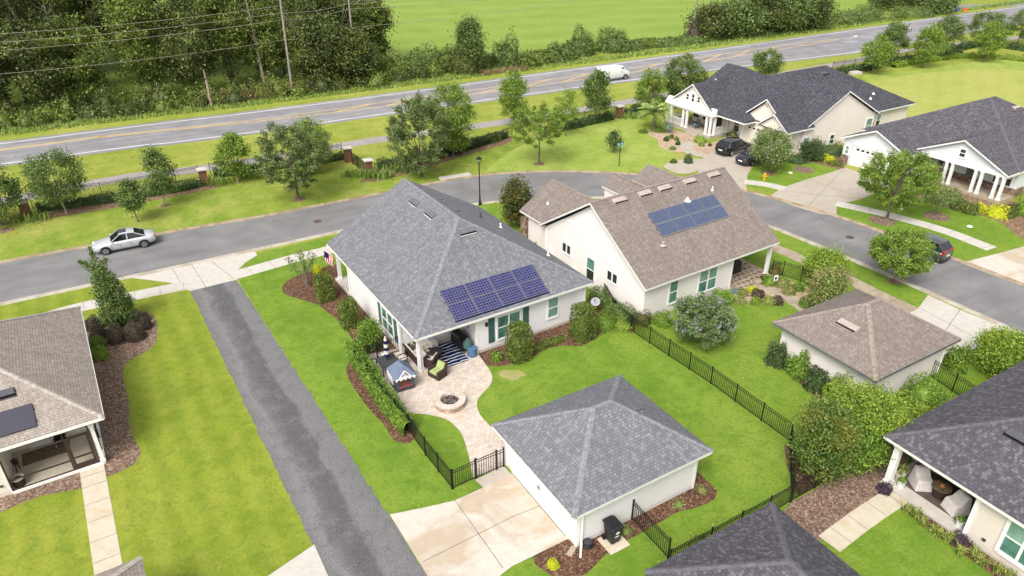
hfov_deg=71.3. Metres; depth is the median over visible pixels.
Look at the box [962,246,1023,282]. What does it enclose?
driveway
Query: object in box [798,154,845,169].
mulch bed
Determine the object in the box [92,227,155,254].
parked car
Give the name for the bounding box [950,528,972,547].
purple plant
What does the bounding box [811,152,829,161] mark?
garden shrub
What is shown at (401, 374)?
playhouse
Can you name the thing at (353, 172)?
ornamental grass
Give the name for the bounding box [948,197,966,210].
garden shrub
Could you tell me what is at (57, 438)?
folding chair
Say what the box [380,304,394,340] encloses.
window
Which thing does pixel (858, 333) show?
detached garage
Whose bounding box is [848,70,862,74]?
utility box
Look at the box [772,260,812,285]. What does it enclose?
metal fence
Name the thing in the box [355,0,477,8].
power line
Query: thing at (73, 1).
woodland tree
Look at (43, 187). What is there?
lawn tree
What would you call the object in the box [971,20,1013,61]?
tree
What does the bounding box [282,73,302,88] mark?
undergrowth bush
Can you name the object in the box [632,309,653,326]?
rounded shrub
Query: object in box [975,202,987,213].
garden shrub
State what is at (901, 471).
potted plant
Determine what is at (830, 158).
garden shrub
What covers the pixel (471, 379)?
patio
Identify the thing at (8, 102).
woodland tree
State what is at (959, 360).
garden shrub
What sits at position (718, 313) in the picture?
flowering bush
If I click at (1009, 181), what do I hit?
window
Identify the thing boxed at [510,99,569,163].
lawn tree
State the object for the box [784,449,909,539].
mulch bed
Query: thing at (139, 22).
power line
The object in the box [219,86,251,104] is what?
undergrowth bush
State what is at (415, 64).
hedgerow bush
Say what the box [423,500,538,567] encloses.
driveway joints
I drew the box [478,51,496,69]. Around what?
hedgerow bush
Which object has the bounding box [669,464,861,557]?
metal fence
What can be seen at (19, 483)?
round planter
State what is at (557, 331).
mulch bed
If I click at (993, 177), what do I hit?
window
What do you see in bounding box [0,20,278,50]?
power line
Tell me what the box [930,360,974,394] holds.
metal fence
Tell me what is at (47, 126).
tall grass
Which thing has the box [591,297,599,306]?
satellite dish
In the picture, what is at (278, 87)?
undergrowth bush
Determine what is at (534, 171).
kerb
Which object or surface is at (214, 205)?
roadside lawn
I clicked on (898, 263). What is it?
street tree
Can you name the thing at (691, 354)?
metal fence
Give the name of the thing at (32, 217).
ornamental grass
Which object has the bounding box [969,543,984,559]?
strap plant
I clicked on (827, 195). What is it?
driveway joints
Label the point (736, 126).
window
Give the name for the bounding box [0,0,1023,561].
ground
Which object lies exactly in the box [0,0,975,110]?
field
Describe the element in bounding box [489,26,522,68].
hedgerow bush
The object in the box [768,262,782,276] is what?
garden plant
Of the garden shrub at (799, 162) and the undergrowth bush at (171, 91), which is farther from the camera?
the undergrowth bush at (171, 91)
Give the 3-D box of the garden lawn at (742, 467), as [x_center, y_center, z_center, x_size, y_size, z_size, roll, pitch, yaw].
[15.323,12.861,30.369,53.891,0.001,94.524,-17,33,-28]
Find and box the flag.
[323,250,334,266]
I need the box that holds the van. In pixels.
[596,64,629,81]
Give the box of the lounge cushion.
[428,336,437,347]
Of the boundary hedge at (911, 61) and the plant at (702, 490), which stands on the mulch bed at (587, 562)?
the plant at (702, 490)
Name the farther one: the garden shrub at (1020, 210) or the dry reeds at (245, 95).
the dry reeds at (245, 95)
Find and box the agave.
[663,124,674,132]
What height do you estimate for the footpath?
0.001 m
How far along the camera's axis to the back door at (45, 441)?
38.14 m
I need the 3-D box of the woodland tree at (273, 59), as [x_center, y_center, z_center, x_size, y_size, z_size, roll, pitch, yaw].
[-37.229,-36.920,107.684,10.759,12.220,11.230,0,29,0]
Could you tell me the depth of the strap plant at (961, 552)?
31.80 m
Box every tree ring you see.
[0,227,13,232]
[291,196,305,201]
[760,170,775,174]
[794,166,814,172]
[869,216,894,225]
[886,278,900,284]
[922,211,950,220]
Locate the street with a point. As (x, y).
(999, 299)
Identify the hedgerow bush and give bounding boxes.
[375,56,415,80]
[395,47,431,78]
[413,40,450,72]
[431,46,455,72]
[444,44,456,60]
[447,12,489,68]
[448,21,482,75]
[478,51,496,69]
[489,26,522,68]
[513,54,541,67]
[521,47,555,64]
[539,41,569,63]
[551,41,584,61]
[565,23,597,57]
[594,26,636,53]
[626,39,651,50]
[635,37,670,48]
[648,36,685,47]
[672,34,712,44]
[682,14,705,37]
[726,35,745,38]
[746,29,776,37]
[819,12,852,25]
[829,10,865,24]
[835,1,882,22]
[865,6,911,20]
[891,3,936,18]
[905,2,941,16]
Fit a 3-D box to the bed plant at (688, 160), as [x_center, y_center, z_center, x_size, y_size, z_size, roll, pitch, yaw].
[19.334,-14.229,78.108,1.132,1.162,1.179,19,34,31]
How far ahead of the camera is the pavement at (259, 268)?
57.04 m
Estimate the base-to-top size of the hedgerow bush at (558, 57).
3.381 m
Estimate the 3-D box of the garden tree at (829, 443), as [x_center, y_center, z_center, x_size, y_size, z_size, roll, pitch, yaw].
[15.393,7.490,35.121,4.214,4.888,4.284,11,31,19]
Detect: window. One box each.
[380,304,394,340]
[496,309,520,340]
[547,296,559,319]
[561,240,571,256]
[585,255,595,283]
[606,268,618,286]
[667,280,679,305]
[691,93,694,102]
[692,113,699,118]
[696,266,718,294]
[732,122,739,132]
[828,133,835,144]
[844,145,849,154]
[864,117,873,127]
[874,112,882,125]
[936,159,944,167]
[957,147,967,158]
[990,175,1001,184]
[994,519,1023,570]
[1005,177,1013,187]
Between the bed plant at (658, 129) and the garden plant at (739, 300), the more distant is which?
the bed plant at (658, 129)
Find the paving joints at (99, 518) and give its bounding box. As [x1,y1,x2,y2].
[82,470,119,563]
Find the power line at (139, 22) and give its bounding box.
[3,6,275,33]
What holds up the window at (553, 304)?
in the house at (422, 263)
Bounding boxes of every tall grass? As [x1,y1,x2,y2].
[0,70,500,135]
[495,0,1023,74]
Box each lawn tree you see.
[0,164,26,225]
[11,147,97,212]
[109,178,150,221]
[131,142,179,205]
[208,128,255,182]
[250,120,332,199]
[286,114,336,171]
[383,90,453,176]
[425,77,481,156]
[496,67,532,122]
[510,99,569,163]
[553,82,583,135]
[578,66,614,118]
[630,67,669,113]
[662,52,711,109]
[751,47,787,75]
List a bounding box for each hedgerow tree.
[680,0,746,41]
[713,0,778,37]
[744,0,798,33]
[770,0,825,32]
[790,0,844,29]
[864,0,929,10]
[917,0,965,15]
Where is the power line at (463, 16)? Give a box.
[353,0,578,27]
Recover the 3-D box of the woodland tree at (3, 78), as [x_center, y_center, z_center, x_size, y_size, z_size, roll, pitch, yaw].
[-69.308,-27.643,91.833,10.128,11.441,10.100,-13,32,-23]
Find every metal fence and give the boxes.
[353,350,451,488]
[354,336,398,360]
[451,459,475,488]
[496,447,504,469]
[603,283,632,327]
[631,315,792,440]
[631,499,671,558]
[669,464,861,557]
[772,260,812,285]
[789,423,796,501]
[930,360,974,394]
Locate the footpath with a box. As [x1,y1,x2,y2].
[1,36,1022,203]
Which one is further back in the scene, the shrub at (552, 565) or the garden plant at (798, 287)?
the garden plant at (798, 287)
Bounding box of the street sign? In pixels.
[617,141,623,163]
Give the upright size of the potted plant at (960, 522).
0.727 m
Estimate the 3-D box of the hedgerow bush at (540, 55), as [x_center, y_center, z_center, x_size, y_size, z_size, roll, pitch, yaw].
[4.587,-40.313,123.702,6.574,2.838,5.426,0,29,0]
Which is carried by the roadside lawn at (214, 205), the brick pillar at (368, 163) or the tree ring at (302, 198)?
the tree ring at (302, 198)
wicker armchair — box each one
[423,351,439,367]
[427,359,447,380]
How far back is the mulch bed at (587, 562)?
32.55 m
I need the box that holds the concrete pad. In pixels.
[597,535,629,554]
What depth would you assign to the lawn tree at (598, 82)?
88.95 m
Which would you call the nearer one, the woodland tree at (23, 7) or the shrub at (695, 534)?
the shrub at (695, 534)
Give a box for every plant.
[622,524,634,536]
[638,128,647,133]
[652,126,666,132]
[663,136,668,141]
[672,496,685,508]
[683,154,692,163]
[694,135,707,143]
[695,483,707,494]
[729,287,737,293]
[730,129,738,137]
[732,294,746,304]
[737,288,748,296]
[746,286,755,292]
[749,296,760,305]
[750,287,765,298]
[761,273,779,287]
[761,294,776,306]
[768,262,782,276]
[771,294,784,306]
[775,276,791,288]
[781,285,796,296]
[791,281,806,291]
[798,297,814,308]
[875,480,893,497]
[895,462,912,480]
[895,475,910,488]
[901,500,920,514]
[908,506,925,519]
[916,514,929,526]
[927,521,943,534]
[930,525,944,538]
[937,527,958,542]
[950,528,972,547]
[954,513,966,527]
[956,542,969,557]
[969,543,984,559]
[973,551,990,567]
[986,556,1007,574]
[1002,567,1019,575]
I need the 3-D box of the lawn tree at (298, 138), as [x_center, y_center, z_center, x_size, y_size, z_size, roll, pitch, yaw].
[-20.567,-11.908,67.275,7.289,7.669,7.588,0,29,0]
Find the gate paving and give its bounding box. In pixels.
[475,467,510,486]
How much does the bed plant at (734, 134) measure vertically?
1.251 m
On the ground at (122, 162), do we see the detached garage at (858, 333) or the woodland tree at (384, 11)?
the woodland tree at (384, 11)
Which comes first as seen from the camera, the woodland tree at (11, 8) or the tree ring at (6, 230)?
the tree ring at (6, 230)
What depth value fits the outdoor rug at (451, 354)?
45.83 m
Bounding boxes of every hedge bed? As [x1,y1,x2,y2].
[35,184,220,220]
[360,137,511,181]
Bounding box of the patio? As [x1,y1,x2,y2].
[367,337,504,476]
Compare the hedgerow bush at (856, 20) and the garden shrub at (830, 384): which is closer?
the garden shrub at (830, 384)
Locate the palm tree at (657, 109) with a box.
[636,99,673,129]
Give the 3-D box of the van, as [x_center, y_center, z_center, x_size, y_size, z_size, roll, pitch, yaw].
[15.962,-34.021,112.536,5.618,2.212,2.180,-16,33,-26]
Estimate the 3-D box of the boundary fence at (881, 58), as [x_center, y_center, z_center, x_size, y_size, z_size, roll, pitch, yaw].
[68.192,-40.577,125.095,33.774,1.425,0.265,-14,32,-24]
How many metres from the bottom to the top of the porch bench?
0.750 m
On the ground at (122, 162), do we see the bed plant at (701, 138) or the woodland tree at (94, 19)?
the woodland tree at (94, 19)
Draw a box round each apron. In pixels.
[133,251,256,290]
[268,545,327,575]
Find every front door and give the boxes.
[716,117,721,128]
[965,168,973,176]
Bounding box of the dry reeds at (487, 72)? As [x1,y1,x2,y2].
[479,64,529,75]
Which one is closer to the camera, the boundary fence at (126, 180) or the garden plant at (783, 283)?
the garden plant at (783, 283)
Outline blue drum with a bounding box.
[467,344,476,357]
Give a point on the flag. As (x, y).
(328, 258)
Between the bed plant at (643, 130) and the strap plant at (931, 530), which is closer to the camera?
the strap plant at (931, 530)
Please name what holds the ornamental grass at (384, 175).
on the roadside lawn at (214, 205)
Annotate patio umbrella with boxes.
[383,336,389,371]
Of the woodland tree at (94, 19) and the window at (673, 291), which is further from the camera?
the woodland tree at (94, 19)
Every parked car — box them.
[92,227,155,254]
[715,136,751,156]
[735,148,770,166]
[904,231,953,261]
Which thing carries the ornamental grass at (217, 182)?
on the ground at (122, 162)
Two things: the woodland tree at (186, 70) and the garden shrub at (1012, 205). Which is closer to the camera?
the garden shrub at (1012, 205)
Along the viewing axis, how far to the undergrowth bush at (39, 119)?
90.83 m
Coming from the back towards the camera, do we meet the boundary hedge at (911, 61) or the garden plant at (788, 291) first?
the boundary hedge at (911, 61)
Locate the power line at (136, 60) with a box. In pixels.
[3,40,280,73]
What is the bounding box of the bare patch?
[498,370,525,380]
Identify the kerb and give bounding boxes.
[0,170,1023,285]
[0,196,1023,332]
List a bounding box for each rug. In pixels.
[22,440,69,466]
[428,341,469,367]
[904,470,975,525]
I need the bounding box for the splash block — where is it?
[566,546,576,556]
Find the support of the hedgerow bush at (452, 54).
on the ground at (122, 162)
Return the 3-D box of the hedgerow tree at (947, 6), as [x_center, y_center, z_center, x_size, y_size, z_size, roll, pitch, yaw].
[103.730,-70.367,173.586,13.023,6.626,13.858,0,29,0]
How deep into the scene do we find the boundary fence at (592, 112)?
92.27 m
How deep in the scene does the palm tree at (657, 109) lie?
87.30 m
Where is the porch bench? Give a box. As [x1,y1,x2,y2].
[938,474,973,496]
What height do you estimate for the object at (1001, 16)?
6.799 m
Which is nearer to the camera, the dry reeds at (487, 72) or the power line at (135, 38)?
the power line at (135, 38)
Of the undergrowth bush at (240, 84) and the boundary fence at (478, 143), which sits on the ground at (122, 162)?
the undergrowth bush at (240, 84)
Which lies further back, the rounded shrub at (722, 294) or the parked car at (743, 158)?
the parked car at (743, 158)
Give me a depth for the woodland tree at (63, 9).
99.27 m
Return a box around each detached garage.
[94,556,145,575]
[491,374,712,557]
[645,502,860,575]
[772,289,961,404]
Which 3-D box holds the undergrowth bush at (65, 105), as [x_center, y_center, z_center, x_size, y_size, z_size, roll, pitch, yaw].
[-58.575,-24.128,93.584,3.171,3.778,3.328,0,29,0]
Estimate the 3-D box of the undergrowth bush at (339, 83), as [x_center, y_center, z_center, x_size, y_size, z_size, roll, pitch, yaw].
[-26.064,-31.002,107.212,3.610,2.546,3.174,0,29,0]
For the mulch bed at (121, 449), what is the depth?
40.16 m
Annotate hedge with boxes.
[35,191,121,212]
[142,178,204,196]
[212,150,343,177]
[344,338,414,435]
[376,129,507,168]
[532,334,566,351]
[551,110,614,130]
[587,285,636,324]
[624,95,666,114]
[836,48,963,73]
[888,52,1023,67]
[954,40,1023,51]
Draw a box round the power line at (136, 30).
[7,13,276,41]
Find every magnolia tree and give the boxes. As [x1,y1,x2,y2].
[77,245,138,327]
[495,171,534,227]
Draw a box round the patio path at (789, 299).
[756,284,805,310]
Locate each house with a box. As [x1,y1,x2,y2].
[0,306,105,497]
[326,178,593,373]
[520,164,779,318]
[665,63,915,153]
[840,96,1023,203]
[879,361,1023,575]
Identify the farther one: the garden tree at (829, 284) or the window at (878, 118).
the window at (878, 118)
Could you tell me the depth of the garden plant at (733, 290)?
52.77 m
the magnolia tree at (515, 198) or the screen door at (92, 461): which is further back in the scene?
the magnolia tree at (515, 198)
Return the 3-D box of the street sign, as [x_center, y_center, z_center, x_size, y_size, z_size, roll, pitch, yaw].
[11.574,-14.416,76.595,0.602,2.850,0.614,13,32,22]
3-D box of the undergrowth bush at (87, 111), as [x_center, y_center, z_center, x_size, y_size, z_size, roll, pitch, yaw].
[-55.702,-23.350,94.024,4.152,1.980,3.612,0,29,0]
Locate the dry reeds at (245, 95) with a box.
[195,79,324,103]
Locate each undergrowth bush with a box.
[0,101,17,116]
[0,109,18,129]
[9,107,39,128]
[16,103,38,115]
[29,107,53,125]
[34,101,61,120]
[51,91,78,115]
[52,110,80,124]
[74,98,91,110]
[75,103,101,120]
[90,78,118,109]
[94,99,122,118]
[101,84,130,107]
[116,101,144,116]
[121,81,152,105]
[132,93,156,113]
[141,79,179,102]
[149,96,177,112]
[165,87,181,98]
[167,95,189,109]
[179,82,203,102]
[188,90,208,108]
[200,83,219,97]
[205,90,227,105]
[218,78,238,95]
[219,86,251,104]
[233,78,251,90]
[237,85,256,101]
[248,74,261,92]
[253,80,275,98]
[258,70,287,88]
[270,75,291,98]
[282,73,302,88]
[289,81,310,96]
[294,71,310,86]
[299,76,315,93]
[311,69,335,93]
[329,72,350,90]
[352,71,367,86]
[362,68,391,87]
[373,68,388,82]
[378,49,394,74]
[391,67,410,82]
[392,47,404,64]
[416,66,430,79]
[426,59,444,77]
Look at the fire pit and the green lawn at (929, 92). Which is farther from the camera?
the green lawn at (929, 92)
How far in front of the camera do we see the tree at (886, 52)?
113.53 m
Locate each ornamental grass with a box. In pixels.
[5,209,50,224]
[202,175,235,186]
[237,169,267,179]
[338,166,373,179]
[361,166,397,180]
[378,161,414,174]
[471,133,500,143]
[617,111,644,119]
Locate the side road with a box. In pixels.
[954,2,1023,8]
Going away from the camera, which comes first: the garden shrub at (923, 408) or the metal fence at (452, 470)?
the metal fence at (452, 470)
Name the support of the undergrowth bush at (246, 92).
on the ground at (122, 162)
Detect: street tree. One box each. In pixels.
[856,148,945,217]
[866,225,938,282]
[919,182,971,214]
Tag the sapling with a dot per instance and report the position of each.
(612, 137)
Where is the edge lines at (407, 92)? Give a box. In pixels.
[0,6,1022,163]
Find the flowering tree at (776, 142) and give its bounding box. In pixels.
[745,126,798,171]
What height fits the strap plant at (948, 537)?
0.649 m
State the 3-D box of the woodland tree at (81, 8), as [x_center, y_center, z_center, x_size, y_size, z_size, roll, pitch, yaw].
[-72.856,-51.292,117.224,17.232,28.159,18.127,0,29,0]
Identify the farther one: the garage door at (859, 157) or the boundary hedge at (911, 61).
the boundary hedge at (911, 61)
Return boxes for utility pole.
[279,0,291,86]
[346,0,356,72]
[693,0,697,20]
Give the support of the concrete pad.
on the mulch bed at (587, 562)
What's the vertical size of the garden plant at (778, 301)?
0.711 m
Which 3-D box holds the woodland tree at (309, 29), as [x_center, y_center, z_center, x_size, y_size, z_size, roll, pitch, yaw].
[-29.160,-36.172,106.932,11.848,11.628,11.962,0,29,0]
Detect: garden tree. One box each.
[777,389,870,498]
[794,262,860,307]
[795,242,855,278]
[818,369,919,466]
[840,398,897,477]
[967,321,1023,376]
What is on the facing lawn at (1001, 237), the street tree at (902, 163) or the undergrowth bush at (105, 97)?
the street tree at (902, 163)
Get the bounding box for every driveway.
[390,474,568,575]
[698,147,763,189]
[771,168,886,214]
[910,295,1008,353]
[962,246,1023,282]
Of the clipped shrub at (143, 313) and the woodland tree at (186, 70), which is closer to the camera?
the clipped shrub at (143, 313)
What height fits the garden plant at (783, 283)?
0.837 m
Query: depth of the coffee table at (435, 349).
45.46 m
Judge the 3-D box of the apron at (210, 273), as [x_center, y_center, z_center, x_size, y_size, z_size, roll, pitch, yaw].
[-24.266,-0.963,55.327,9.411,0.001,4.534,-15,32,-25]
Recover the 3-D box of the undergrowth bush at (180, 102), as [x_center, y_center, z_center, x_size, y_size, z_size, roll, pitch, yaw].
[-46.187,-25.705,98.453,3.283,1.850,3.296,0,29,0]
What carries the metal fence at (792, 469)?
on the mulch bed at (801, 476)
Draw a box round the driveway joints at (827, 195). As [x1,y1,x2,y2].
[789,177,857,204]
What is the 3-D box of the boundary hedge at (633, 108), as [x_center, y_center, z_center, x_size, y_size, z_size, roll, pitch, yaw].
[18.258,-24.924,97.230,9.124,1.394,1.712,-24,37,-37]
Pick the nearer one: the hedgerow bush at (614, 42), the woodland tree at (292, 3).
the woodland tree at (292, 3)
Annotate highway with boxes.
[0,5,1023,166]
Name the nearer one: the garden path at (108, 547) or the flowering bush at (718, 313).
the garden path at (108, 547)
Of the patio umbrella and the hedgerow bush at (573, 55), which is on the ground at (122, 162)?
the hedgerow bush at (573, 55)
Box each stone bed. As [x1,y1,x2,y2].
[648,129,725,153]
[664,159,701,173]
[734,291,782,303]
[774,279,810,299]
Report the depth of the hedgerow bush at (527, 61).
120.39 m
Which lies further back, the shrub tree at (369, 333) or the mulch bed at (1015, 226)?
the mulch bed at (1015, 226)
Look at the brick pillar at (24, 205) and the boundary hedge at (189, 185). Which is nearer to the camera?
the brick pillar at (24, 205)
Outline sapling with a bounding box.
[604,125,624,152]
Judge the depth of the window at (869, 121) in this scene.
85.19 m
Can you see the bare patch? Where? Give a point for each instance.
(513, 375)
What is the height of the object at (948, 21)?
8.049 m
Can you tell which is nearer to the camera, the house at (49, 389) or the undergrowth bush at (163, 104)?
the house at (49, 389)
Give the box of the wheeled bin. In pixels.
[601,515,623,544]
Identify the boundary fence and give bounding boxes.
[29,165,199,208]
[208,144,341,174]
[351,151,363,169]
[374,127,510,173]
[568,106,614,118]
[832,44,961,67]
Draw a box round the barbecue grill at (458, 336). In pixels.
[451,328,467,351]
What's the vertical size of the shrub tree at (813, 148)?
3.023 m
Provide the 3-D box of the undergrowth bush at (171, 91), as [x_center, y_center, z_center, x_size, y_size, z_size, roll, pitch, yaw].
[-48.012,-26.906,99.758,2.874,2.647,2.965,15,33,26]
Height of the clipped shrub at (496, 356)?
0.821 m
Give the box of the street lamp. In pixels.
[476,157,481,204]
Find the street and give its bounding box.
[0,172,1023,331]
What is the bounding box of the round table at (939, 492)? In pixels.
[932,480,952,499]
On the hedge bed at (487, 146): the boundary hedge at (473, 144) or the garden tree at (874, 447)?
the boundary hedge at (473, 144)
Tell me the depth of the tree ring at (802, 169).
76.34 m
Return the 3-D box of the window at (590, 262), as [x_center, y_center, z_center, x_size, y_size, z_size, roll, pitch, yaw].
[5.790,-1.361,52.734,0.075,2.014,1.070,-18,33,-28]
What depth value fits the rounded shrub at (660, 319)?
48.73 m
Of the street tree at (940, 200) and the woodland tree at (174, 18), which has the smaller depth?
the street tree at (940, 200)
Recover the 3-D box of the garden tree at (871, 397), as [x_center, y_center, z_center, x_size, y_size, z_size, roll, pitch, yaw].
[18.123,6.685,36.952,5.390,4.514,5.383,0,29,0]
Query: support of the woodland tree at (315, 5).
on the ground at (122, 162)
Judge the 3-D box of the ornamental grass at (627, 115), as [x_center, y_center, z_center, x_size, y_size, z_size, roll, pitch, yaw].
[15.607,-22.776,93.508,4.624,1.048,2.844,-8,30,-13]
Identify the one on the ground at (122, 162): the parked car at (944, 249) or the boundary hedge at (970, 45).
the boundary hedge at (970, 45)
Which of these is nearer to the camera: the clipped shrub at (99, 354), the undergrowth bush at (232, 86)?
the clipped shrub at (99, 354)
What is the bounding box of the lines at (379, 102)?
[0,39,838,150]
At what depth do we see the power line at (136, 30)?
92.87 m
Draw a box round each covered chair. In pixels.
[907,465,932,491]
[940,489,971,516]
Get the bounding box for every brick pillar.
[15,198,31,217]
[196,167,207,184]
[341,145,352,162]
[362,157,373,171]
[614,104,624,118]
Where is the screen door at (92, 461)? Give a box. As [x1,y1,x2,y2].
[64,432,97,469]
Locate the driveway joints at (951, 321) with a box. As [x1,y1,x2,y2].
[920,308,973,336]
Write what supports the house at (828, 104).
on the ground at (122, 162)
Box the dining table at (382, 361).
[374,352,398,376]
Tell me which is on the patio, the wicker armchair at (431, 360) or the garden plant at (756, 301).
the wicker armchair at (431, 360)
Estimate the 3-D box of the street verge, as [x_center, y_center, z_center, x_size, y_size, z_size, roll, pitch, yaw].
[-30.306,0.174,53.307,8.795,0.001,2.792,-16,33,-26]
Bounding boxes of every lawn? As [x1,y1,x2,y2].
[0,113,716,260]
[0,283,312,575]
[238,199,998,575]
[487,114,673,170]
[746,162,1023,260]
[861,56,1023,82]
[870,69,1023,117]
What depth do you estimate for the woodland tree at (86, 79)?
95.04 m
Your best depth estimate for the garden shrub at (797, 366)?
43.34 m
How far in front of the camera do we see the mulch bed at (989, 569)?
32.09 m
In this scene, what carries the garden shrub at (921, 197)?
on the mulch bed at (1015, 226)
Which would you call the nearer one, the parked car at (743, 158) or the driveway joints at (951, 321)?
the driveway joints at (951, 321)
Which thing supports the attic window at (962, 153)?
in the house at (976, 148)
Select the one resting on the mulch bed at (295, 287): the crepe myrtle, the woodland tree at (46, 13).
the crepe myrtle
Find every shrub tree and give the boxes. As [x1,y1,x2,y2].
[351,312,386,351]
[796,135,828,160]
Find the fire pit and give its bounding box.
[434,389,465,413]
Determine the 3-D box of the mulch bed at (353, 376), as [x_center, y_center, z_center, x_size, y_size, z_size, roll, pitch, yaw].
[-7.987,6.421,42.004,1.648,0.001,9.436,-16,33,-27]
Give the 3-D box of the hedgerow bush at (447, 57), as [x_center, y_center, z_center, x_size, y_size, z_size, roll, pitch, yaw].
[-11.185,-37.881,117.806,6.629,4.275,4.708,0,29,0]
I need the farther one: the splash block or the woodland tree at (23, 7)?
the woodland tree at (23, 7)
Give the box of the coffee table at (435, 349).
[429,347,442,357]
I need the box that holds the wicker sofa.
[402,342,429,365]
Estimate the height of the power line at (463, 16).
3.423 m
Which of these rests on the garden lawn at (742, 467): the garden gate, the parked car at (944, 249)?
the garden gate
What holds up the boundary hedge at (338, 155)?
on the ground at (122, 162)
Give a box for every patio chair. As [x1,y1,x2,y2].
[376,345,383,356]
[397,348,408,361]
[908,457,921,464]
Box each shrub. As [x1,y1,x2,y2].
[85,314,103,331]
[88,324,107,341]
[88,334,107,350]
[91,345,109,361]
[105,322,127,345]
[124,322,147,343]
[137,311,151,321]
[138,316,152,330]
[312,264,322,273]
[312,270,335,303]
[337,296,360,331]
[490,350,502,362]
[504,320,533,364]
[546,558,559,570]
[568,300,597,344]
[592,310,620,333]
[612,317,632,333]
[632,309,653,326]
[651,309,672,329]
[687,532,706,545]
[711,287,731,304]
[763,340,790,369]
[784,349,810,381]
[787,154,809,165]
[801,364,830,394]
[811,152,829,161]
[821,371,853,402]
[823,139,842,156]
[824,156,834,162]
[825,159,843,166]
[884,385,922,423]
[893,370,954,409]
[907,184,940,202]
[907,397,937,417]
[925,165,945,186]
[934,186,962,206]
[943,341,972,374]
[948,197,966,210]
[960,199,980,215]
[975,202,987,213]
[982,202,1010,220]
[1002,205,1015,218]
[1005,202,1017,210]
[1013,193,1023,216]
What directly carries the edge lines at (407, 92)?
on the highway
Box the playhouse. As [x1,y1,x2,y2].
[386,360,416,392]
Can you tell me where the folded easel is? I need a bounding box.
[10,457,20,472]
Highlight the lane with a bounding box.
[190,280,426,575]
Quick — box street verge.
[42,278,168,303]
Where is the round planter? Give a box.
[10,473,25,487]
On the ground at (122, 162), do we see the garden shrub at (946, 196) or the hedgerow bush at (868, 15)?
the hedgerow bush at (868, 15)
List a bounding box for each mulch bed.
[0,310,157,511]
[282,265,396,352]
[346,361,415,443]
[478,300,634,366]
[533,472,716,575]
[783,365,827,401]
[784,445,880,493]
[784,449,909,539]
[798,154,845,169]
[901,503,1016,575]
[935,190,1023,238]
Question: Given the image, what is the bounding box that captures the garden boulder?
[753,278,761,284]
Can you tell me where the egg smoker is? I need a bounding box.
[463,337,472,356]
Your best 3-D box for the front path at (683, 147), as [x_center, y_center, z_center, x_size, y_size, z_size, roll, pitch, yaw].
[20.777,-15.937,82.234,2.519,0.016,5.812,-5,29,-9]
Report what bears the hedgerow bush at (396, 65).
on the ground at (122, 162)
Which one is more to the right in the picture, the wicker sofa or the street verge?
the wicker sofa
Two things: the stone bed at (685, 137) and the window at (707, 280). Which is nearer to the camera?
the window at (707, 280)
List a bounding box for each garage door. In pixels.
[513,453,566,534]
[745,124,773,151]
[851,146,888,171]
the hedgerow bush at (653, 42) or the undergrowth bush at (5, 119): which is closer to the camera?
the undergrowth bush at (5, 119)
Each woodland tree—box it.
[0,0,44,103]
[0,0,60,99]
[0,5,42,76]
[0,11,82,109]
[0,27,12,111]
[0,41,18,103]
[4,0,82,93]
[26,0,71,98]
[32,11,116,104]
[35,0,101,49]
[37,0,108,30]
[74,0,164,73]
[78,0,158,83]
[95,0,180,93]
[113,0,192,81]
[144,0,226,90]
[189,0,256,87]
[189,0,257,79]
[201,61,217,106]
[229,0,268,83]
[232,0,292,76]
[248,0,304,72]
[271,0,345,56]
[278,8,352,83]
[322,0,398,63]
[324,22,381,83]
[333,0,393,60]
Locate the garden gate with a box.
[475,450,496,478]
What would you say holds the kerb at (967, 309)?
on the street
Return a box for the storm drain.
[438,172,470,179]
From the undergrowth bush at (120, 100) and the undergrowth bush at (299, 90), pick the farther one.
the undergrowth bush at (299, 90)
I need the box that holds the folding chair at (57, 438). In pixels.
[53,433,66,447]
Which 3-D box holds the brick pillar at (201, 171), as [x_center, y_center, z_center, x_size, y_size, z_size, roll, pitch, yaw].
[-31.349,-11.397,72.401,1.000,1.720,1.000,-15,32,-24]
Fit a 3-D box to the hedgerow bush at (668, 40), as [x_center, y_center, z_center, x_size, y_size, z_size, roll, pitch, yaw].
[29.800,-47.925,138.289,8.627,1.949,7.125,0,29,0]
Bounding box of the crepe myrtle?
[284,245,317,286]
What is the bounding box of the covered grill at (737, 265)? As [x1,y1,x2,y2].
[732,259,741,274]
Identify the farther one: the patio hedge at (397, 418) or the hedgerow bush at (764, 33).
the hedgerow bush at (764, 33)
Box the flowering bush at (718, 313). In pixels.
[669,291,740,349]
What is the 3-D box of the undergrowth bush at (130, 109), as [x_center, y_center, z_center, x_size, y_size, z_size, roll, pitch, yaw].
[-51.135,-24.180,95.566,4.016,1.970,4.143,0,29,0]
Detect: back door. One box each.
[29,438,50,448]
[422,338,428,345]
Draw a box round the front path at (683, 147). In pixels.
[679,142,709,157]
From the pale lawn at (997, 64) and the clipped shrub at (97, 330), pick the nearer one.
the clipped shrub at (97, 330)
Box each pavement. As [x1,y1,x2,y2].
[48,281,189,311]
[230,246,332,278]
[744,180,785,189]
[767,245,918,312]
[834,201,995,249]
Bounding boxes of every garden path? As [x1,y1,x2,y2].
[80,464,122,574]
[819,492,907,551]
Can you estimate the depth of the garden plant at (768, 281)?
53.78 m

